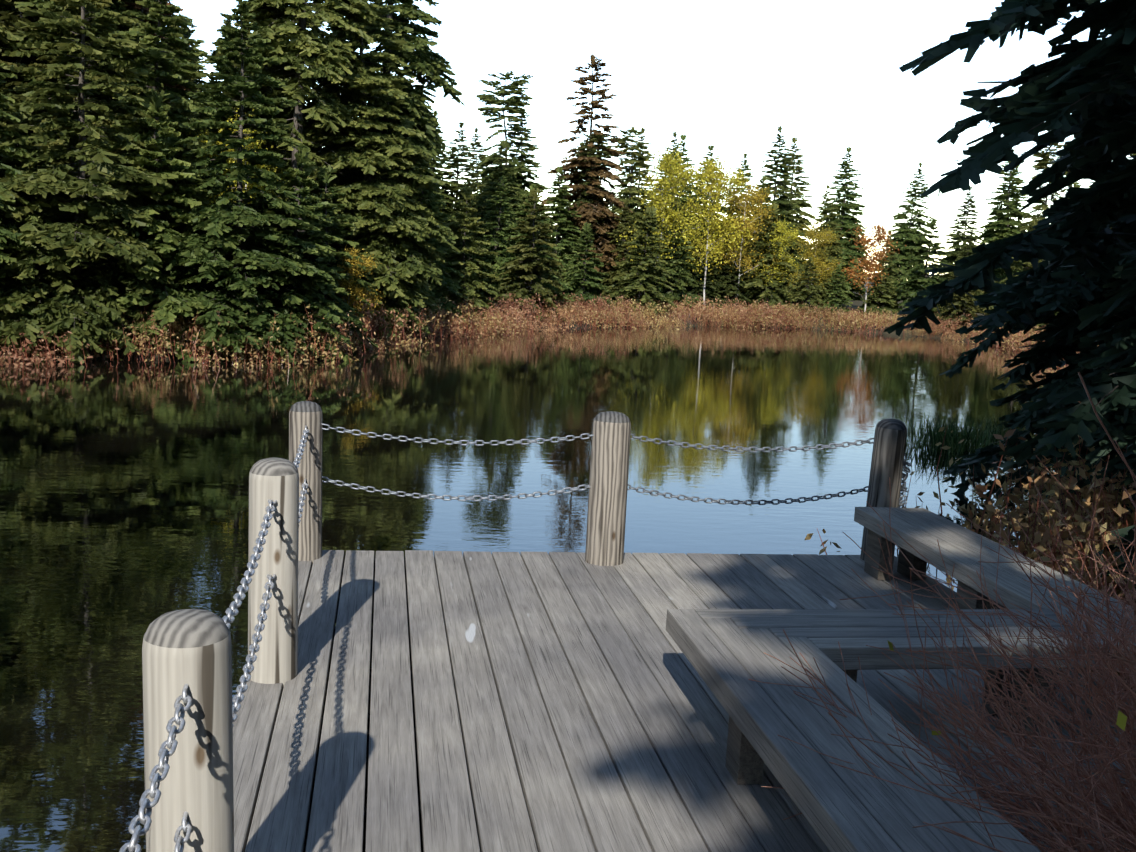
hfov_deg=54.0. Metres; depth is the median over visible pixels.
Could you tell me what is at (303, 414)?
post
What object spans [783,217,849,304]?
yellow birch
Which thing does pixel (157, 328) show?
bog shrub
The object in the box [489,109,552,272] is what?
tall spruce
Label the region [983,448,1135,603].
bog shrub
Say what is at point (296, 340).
bog shrub
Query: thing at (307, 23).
tall spruce
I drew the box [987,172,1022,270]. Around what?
tall spruce
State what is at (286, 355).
bog shrub
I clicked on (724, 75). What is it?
sky
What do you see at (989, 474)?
bog shrub
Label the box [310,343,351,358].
bog shrub
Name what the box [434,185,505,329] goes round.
small spruce
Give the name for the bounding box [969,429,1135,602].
bog shrub
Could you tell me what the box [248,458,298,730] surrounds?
post
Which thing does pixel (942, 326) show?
bog shrub
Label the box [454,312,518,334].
bog shrub
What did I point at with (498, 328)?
bog shrub
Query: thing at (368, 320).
bog shrub
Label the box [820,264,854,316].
small spruce
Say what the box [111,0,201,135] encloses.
dying spruce
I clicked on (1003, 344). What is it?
bog shrub
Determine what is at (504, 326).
bog shrub
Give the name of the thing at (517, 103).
tall spruce
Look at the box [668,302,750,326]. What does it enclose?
bog shrub
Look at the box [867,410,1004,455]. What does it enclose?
sedge tuft
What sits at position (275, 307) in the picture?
bog shrub
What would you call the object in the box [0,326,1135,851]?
pond water
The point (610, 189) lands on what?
tall spruce
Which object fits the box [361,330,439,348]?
bog shrub
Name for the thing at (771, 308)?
bog shrub
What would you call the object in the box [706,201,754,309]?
medium spruce
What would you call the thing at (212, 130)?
medium spruce
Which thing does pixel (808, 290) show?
small spruce
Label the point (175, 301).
waterside spruce
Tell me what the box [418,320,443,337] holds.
bog shrub
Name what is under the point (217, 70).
tall spruce
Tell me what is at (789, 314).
bog shrub
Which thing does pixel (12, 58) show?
tall spruce
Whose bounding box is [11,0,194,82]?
tall spruce
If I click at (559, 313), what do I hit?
bog shrub
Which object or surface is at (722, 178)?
yellow birch
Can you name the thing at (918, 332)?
bog shrub
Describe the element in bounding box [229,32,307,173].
tall spruce
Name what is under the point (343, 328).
bog shrub
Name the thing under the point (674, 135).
tall spruce
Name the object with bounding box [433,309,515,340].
bog shrub
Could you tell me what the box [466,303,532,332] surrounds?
bog shrub
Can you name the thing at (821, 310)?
bog shrub
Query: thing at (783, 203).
tall spruce
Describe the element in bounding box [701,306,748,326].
bog shrub
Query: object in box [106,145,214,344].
small spruce
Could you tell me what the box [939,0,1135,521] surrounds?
fir
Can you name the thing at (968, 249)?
medium spruce
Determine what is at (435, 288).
medium spruce
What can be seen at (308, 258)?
small spruce
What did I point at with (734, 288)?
small spruce
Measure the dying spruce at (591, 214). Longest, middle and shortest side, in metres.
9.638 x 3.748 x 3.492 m
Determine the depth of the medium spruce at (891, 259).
47.24 m
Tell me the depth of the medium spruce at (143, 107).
22.45 m
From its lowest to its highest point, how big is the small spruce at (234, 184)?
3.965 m
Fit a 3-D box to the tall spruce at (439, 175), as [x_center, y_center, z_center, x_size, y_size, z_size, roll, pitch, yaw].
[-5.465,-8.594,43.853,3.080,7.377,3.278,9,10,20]
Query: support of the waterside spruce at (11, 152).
on the ground
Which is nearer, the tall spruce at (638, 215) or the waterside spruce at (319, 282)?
the waterside spruce at (319, 282)
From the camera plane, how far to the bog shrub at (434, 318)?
27.97 m
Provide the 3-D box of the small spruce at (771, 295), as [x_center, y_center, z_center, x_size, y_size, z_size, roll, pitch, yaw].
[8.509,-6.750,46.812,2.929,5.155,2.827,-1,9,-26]
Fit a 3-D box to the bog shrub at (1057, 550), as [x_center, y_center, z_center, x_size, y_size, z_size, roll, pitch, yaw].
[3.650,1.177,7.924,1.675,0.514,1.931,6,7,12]
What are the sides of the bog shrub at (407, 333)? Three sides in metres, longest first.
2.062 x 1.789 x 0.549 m
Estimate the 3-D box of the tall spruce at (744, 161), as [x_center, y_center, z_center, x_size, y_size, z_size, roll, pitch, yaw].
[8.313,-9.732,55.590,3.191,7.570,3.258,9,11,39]
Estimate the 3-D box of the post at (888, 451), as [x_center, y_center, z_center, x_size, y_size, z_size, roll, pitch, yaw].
[1.911,1.038,7.004,0.194,2.190,0.201,5,9,5]
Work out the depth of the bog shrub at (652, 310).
40.10 m
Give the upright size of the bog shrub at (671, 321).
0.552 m
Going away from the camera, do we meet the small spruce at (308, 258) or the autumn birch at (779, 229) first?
the small spruce at (308, 258)
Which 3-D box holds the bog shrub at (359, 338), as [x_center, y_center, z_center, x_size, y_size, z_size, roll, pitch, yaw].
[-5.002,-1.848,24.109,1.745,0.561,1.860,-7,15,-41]
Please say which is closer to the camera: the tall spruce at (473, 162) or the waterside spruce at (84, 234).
the waterside spruce at (84, 234)
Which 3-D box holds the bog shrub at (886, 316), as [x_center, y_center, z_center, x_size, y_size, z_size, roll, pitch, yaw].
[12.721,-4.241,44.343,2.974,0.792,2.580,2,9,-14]
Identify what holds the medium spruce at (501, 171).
on the ground
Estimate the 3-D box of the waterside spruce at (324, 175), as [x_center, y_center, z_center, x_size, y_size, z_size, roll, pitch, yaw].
[-5.168,-3.382,23.752,2.490,4.290,2.424,-3,10,-34]
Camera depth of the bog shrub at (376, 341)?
26.00 m
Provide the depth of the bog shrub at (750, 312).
43.51 m
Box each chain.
[119,425,308,851]
[322,423,911,507]
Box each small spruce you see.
[0,111,82,288]
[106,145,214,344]
[169,115,245,271]
[217,158,258,224]
[269,180,337,320]
[304,130,345,234]
[351,174,441,310]
[409,162,468,328]
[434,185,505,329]
[488,184,573,307]
[491,188,569,322]
[557,222,610,308]
[603,206,676,315]
[644,213,703,310]
[688,253,721,308]
[717,251,752,308]
[732,203,805,308]
[787,257,825,317]
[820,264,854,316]
[859,258,897,316]
[892,217,949,321]
[934,265,975,321]
[940,276,983,327]
[983,219,1041,314]
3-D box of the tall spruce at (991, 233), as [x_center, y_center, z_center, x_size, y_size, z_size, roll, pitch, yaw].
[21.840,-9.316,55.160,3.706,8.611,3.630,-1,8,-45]
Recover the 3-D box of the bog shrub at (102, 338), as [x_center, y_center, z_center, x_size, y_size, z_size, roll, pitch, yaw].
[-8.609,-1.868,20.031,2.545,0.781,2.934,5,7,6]
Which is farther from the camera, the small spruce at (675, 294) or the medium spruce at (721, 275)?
the medium spruce at (721, 275)
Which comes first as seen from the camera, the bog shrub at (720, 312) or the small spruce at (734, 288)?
the bog shrub at (720, 312)
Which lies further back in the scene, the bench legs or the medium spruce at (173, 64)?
the medium spruce at (173, 64)
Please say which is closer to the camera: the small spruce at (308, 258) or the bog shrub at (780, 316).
the small spruce at (308, 258)
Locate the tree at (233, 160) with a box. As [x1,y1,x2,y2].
[189,108,286,232]
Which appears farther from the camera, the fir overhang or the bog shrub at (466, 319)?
the bog shrub at (466, 319)
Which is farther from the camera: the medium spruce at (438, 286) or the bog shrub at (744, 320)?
the bog shrub at (744, 320)
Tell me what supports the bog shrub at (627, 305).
on the ground
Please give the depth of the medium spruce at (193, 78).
24.37 m
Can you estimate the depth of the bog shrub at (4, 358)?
18.47 m
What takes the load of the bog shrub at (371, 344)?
on the ground
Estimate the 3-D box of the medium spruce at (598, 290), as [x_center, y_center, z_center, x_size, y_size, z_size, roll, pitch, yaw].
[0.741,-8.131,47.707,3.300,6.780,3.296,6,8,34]
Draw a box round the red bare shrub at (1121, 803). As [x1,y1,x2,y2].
[749,372,1135,851]
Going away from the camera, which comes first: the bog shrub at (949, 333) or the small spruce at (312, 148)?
the small spruce at (312, 148)
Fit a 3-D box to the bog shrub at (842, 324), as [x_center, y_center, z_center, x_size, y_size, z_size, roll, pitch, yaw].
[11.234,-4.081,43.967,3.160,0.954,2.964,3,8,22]
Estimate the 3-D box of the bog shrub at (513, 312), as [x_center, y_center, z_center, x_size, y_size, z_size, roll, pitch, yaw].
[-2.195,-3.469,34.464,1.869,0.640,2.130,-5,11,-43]
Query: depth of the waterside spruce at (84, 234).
18.79 m
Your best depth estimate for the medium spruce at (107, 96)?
22.78 m
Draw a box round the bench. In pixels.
[854,507,1135,669]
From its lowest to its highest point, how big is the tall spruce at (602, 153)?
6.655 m
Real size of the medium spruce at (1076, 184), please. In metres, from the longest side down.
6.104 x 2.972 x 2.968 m
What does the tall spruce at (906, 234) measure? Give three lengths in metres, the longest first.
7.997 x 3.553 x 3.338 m
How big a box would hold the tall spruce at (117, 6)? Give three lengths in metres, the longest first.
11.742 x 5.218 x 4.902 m
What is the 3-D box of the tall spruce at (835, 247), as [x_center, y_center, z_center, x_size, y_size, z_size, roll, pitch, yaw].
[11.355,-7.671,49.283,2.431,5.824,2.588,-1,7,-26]
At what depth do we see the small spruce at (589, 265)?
39.41 m
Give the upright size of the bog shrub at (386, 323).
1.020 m
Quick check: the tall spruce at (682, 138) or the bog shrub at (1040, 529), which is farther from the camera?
the tall spruce at (682, 138)
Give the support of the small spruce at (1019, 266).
on the ground
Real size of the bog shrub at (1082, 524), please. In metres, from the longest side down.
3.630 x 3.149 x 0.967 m
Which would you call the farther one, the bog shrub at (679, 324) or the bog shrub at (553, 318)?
the bog shrub at (679, 324)
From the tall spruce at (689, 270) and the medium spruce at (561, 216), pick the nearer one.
the medium spruce at (561, 216)
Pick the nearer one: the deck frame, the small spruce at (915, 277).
the deck frame
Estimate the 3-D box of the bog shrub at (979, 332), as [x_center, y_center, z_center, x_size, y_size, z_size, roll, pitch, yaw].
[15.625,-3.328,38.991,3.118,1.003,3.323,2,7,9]
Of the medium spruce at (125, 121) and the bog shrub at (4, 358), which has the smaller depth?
the bog shrub at (4, 358)
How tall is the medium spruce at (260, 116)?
7.618 m
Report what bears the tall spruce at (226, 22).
on the ground
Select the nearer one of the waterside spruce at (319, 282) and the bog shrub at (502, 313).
the waterside spruce at (319, 282)
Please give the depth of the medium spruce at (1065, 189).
44.59 m
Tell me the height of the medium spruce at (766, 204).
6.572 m
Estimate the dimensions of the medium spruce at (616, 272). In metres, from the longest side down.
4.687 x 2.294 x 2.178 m
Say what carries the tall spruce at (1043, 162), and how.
on the ground
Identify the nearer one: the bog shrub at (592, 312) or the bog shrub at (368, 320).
the bog shrub at (368, 320)
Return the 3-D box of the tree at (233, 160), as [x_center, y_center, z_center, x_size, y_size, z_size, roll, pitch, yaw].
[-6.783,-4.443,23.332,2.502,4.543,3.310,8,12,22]
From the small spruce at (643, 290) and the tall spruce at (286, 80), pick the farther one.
the small spruce at (643, 290)
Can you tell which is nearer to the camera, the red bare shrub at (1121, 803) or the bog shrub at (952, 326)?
the red bare shrub at (1121, 803)
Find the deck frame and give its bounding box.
[246,558,477,851]
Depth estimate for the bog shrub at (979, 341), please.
39.26 m
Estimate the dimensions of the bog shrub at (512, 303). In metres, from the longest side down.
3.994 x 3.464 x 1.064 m
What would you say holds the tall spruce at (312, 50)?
on the ground
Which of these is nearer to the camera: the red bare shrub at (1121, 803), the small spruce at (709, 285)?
the red bare shrub at (1121, 803)
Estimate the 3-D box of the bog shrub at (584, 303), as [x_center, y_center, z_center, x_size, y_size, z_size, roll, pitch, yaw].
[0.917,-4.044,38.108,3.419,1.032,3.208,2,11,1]
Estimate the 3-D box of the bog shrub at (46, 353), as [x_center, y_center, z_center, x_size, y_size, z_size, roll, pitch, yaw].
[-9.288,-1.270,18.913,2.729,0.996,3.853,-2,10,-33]
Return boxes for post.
[142,609,233,851]
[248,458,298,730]
[289,401,322,586]
[585,411,630,566]
[860,419,906,560]
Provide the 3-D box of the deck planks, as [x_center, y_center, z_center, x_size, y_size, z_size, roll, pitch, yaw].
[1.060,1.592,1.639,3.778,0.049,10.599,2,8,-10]
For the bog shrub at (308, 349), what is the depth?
21.29 m
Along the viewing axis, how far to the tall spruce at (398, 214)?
26.01 m
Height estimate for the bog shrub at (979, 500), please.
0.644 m
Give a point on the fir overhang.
(1082, 82)
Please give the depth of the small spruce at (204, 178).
23.59 m
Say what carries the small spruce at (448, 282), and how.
on the ground
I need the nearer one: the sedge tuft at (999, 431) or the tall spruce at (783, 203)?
the sedge tuft at (999, 431)
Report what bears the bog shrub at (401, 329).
on the ground
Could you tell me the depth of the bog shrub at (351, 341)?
22.67 m
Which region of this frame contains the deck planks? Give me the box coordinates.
[233,550,1135,851]
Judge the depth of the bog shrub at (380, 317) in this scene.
25.79 m
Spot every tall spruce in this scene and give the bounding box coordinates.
[0,0,198,252]
[0,20,37,156]
[1,11,27,59]
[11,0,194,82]
[32,0,137,283]
[183,32,215,155]
[186,17,212,91]
[197,19,240,132]
[204,21,238,129]
[205,0,378,231]
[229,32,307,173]
[283,0,460,340]
[285,6,323,152]
[303,0,464,253]
[381,61,427,201]
[415,110,461,273]
[439,122,484,272]
[454,127,488,248]
[471,70,533,240]
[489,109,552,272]
[562,133,613,281]
[602,184,616,279]
[607,126,654,253]
[611,128,657,267]
[648,135,695,292]
[649,132,685,233]
[666,145,731,302]
[722,154,755,260]
[741,126,805,303]
[771,137,817,299]
[796,185,849,309]
[816,147,874,300]
[836,192,852,243]
[874,163,932,295]
[936,187,984,306]
[978,149,1032,309]
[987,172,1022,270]
[1011,143,1067,270]
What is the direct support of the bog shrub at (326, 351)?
on the ground
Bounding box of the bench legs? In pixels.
[725,529,1057,783]
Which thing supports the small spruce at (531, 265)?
on the ground
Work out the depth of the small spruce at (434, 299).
29.14 m
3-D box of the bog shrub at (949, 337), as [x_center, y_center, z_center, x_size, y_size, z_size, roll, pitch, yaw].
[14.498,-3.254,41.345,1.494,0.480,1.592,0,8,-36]
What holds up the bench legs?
on the deck frame
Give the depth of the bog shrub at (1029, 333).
34.09 m
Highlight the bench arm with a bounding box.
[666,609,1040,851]
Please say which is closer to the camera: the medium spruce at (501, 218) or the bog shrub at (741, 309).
the medium spruce at (501, 218)
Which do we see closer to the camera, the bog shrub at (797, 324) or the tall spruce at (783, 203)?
the bog shrub at (797, 324)
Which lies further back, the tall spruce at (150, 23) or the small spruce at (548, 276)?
the small spruce at (548, 276)
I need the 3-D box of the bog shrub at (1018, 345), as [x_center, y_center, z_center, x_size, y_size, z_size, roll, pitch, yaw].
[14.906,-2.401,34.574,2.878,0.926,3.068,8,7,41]
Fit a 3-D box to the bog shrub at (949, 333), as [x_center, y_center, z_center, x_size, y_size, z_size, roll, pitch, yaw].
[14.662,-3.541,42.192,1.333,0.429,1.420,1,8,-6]
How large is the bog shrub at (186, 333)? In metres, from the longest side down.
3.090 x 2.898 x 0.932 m
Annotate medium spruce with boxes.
[0,0,76,221]
[61,57,129,212]
[64,0,232,289]
[89,14,154,106]
[92,92,172,270]
[125,102,170,203]
[146,25,226,198]
[208,82,271,228]
[215,30,303,217]
[391,171,437,289]
[420,189,456,299]
[450,200,483,289]
[454,140,527,285]
[465,176,517,304]
[527,166,589,303]
[562,167,609,296]
[601,200,650,305]
[630,165,690,299]
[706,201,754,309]
[738,175,791,305]
[856,230,902,315]
[942,234,984,319]
[1039,182,1080,262]
[1055,184,1072,199]
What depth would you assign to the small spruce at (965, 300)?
42.34 m
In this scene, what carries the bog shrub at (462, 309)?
on the ground
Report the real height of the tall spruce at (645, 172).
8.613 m
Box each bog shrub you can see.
[0,324,118,369]
[0,347,60,363]
[24,302,144,348]
[63,322,184,361]
[83,301,242,360]
[111,307,198,348]
[112,307,295,351]
[128,313,266,364]
[128,328,336,368]
[152,329,358,365]
[178,302,312,352]
[179,317,329,361]
[191,303,329,358]
[259,303,404,358]
[277,333,330,360]
[293,334,346,361]
[296,317,346,356]
[307,293,410,339]
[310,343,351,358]
[326,326,362,354]
[347,336,393,350]
[349,330,382,351]
[355,306,425,335]
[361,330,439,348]
[362,301,425,339]
[362,336,405,344]
[367,302,480,340]
[378,319,430,336]
[393,330,444,341]
[397,310,488,339]
[417,296,500,333]
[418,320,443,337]
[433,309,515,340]
[442,300,494,328]
[443,313,529,336]
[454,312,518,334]
[459,297,562,333]
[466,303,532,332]
[470,316,521,331]
[477,292,560,327]
[486,305,536,320]
[503,318,543,331]
[519,317,593,332]
[530,302,593,328]
[532,299,587,315]
[532,312,570,327]
[555,304,621,322]
[556,293,643,325]
[561,312,588,324]
[570,302,646,329]
[593,306,648,328]
[605,308,653,327]
[606,297,659,313]
[608,295,687,322]
[609,311,685,328]
[614,315,648,326]
[642,300,696,319]
[654,316,685,327]
[658,307,693,322]
[660,316,691,327]
[663,294,729,323]
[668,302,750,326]
[691,304,744,323]
[691,318,729,326]
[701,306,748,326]
[704,302,798,329]
[715,296,786,324]
[715,306,785,328]
[722,305,770,324]
[724,320,756,327]
[735,303,813,328]
[744,305,791,319]
[753,300,821,328]
[756,305,810,322]
[772,312,821,329]
[779,301,867,325]
[780,320,836,329]
[805,463,1132,564]
[815,305,913,334]
[815,310,884,332]
[825,308,890,325]
[851,309,914,330]
[872,319,895,327]
[904,324,941,337]
[911,316,965,333]
[917,489,1135,602]
[925,312,1001,337]
[933,427,1135,547]
[938,328,962,335]
[940,331,967,340]
[946,470,1135,677]
[957,331,1005,346]
[966,323,1035,340]
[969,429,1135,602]
[970,465,1049,513]
[977,333,1027,350]
[978,467,1135,595]
[979,455,1057,483]
[981,487,1135,585]
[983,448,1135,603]
[991,325,1043,352]
[994,541,1121,593]
[995,331,1038,349]
[998,323,1047,351]
[1006,334,1059,352]
[1010,326,1040,350]
[1014,479,1134,566]
[1019,458,1120,588]
[1021,501,1122,573]
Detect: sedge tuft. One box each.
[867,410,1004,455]
[952,412,1034,440]
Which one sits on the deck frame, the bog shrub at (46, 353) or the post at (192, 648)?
the post at (192, 648)
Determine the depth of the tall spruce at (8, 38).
21.97 m
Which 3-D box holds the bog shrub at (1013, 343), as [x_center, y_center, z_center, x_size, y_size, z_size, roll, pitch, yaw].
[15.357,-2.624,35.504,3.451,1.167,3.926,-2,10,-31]
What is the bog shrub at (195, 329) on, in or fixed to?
on the ground
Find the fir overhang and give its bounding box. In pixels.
[884,0,1135,679]
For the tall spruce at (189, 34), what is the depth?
32.12 m
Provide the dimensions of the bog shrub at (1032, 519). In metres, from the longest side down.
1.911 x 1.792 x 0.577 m
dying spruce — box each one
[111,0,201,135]
[540,54,632,300]
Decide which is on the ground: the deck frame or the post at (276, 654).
the deck frame
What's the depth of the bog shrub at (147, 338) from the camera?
19.54 m
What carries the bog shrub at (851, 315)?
on the ground
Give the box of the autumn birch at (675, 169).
[616,140,725,275]
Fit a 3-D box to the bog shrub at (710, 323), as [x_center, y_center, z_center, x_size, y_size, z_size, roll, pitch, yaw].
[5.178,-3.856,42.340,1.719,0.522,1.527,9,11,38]
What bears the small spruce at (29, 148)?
on the ground
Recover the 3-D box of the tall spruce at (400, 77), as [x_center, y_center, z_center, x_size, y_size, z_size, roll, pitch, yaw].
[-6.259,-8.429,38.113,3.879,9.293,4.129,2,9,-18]
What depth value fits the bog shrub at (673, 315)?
41.48 m
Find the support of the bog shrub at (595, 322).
on the ground
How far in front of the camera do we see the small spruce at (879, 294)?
46.27 m
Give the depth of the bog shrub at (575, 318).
36.74 m
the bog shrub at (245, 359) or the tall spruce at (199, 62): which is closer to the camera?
the bog shrub at (245, 359)
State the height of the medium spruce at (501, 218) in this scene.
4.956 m
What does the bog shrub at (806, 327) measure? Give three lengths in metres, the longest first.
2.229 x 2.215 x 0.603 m
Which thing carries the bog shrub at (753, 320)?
on the ground
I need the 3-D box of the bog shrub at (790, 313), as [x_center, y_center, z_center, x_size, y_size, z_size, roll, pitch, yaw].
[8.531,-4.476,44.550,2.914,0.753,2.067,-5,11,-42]
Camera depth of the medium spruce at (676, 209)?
49.02 m
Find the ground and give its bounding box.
[0,282,1024,359]
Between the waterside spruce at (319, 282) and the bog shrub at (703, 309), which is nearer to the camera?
the waterside spruce at (319, 282)
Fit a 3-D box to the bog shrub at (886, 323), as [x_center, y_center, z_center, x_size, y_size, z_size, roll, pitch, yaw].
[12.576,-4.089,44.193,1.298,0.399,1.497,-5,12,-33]
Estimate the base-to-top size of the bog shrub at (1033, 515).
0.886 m
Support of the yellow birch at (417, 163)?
on the ground
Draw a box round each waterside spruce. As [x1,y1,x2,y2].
[0,0,185,363]
[0,62,68,359]
[80,87,237,361]
[151,0,332,363]
[230,143,364,360]
[291,165,377,350]
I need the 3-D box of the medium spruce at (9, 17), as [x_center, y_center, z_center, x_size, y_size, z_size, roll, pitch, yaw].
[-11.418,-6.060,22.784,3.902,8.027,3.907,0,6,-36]
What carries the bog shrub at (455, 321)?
on the ground
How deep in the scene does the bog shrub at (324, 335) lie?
21.15 m
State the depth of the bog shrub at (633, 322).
38.59 m
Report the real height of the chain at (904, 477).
0.461 m
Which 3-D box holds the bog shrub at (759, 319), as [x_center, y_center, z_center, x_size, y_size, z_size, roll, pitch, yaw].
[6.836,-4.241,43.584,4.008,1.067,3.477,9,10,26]
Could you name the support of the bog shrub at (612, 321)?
on the ground
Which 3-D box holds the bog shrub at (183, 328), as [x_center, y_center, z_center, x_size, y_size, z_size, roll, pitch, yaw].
[-7.061,-1.910,20.822,3.297,0.952,2.913,-3,10,-35]
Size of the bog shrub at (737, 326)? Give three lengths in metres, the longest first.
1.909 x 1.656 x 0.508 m
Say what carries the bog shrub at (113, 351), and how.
on the ground
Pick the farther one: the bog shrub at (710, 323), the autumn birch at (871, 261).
the autumn birch at (871, 261)
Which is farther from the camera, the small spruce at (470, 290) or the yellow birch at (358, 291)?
the small spruce at (470, 290)
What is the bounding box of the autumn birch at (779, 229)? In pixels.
[755,214,802,288]
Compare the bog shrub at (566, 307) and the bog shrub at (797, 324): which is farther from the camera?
the bog shrub at (797, 324)
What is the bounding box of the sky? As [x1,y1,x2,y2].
[168,0,1132,274]
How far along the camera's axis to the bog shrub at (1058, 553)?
8.64 m
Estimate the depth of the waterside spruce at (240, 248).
20.19 m
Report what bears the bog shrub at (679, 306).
on the ground
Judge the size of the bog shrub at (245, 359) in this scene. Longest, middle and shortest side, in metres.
3.756 x 3.258 x 1.000 m
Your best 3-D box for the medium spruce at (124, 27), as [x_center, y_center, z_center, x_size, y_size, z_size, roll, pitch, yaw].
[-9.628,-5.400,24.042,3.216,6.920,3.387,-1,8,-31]
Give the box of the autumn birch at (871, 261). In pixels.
[838,214,905,317]
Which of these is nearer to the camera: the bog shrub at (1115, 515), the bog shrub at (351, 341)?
the bog shrub at (1115, 515)
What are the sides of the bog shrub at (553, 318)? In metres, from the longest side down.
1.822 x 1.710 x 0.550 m
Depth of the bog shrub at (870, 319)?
43.78 m
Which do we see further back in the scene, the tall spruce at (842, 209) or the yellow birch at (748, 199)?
the tall spruce at (842, 209)
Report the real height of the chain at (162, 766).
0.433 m
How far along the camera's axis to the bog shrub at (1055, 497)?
7.00 m
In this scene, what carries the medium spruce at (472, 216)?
on the ground
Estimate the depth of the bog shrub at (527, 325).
33.63 m
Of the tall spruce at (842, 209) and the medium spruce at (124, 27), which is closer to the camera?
the medium spruce at (124, 27)
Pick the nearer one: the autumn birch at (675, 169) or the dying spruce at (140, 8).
the dying spruce at (140, 8)
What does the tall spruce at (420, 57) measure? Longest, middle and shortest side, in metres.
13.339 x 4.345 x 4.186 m
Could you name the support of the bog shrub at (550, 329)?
on the ground
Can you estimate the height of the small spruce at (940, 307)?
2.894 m
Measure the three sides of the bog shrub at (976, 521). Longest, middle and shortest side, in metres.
3.774 x 3.273 x 1.005 m
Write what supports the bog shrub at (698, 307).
on the ground
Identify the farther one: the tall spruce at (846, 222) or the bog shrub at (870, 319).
the tall spruce at (846, 222)
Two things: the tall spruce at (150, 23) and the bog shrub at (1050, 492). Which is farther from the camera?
the tall spruce at (150, 23)
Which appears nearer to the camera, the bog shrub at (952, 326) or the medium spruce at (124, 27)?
the medium spruce at (124, 27)
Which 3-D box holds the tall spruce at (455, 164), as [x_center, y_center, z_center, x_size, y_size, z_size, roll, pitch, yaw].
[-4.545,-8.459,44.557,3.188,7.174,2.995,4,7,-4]
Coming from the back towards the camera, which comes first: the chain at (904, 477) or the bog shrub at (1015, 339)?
the bog shrub at (1015, 339)
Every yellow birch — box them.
[315,112,465,255]
[323,240,385,331]
[676,147,762,299]
[705,173,798,303]
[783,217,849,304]
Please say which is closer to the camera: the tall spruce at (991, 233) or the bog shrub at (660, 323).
the bog shrub at (660, 323)

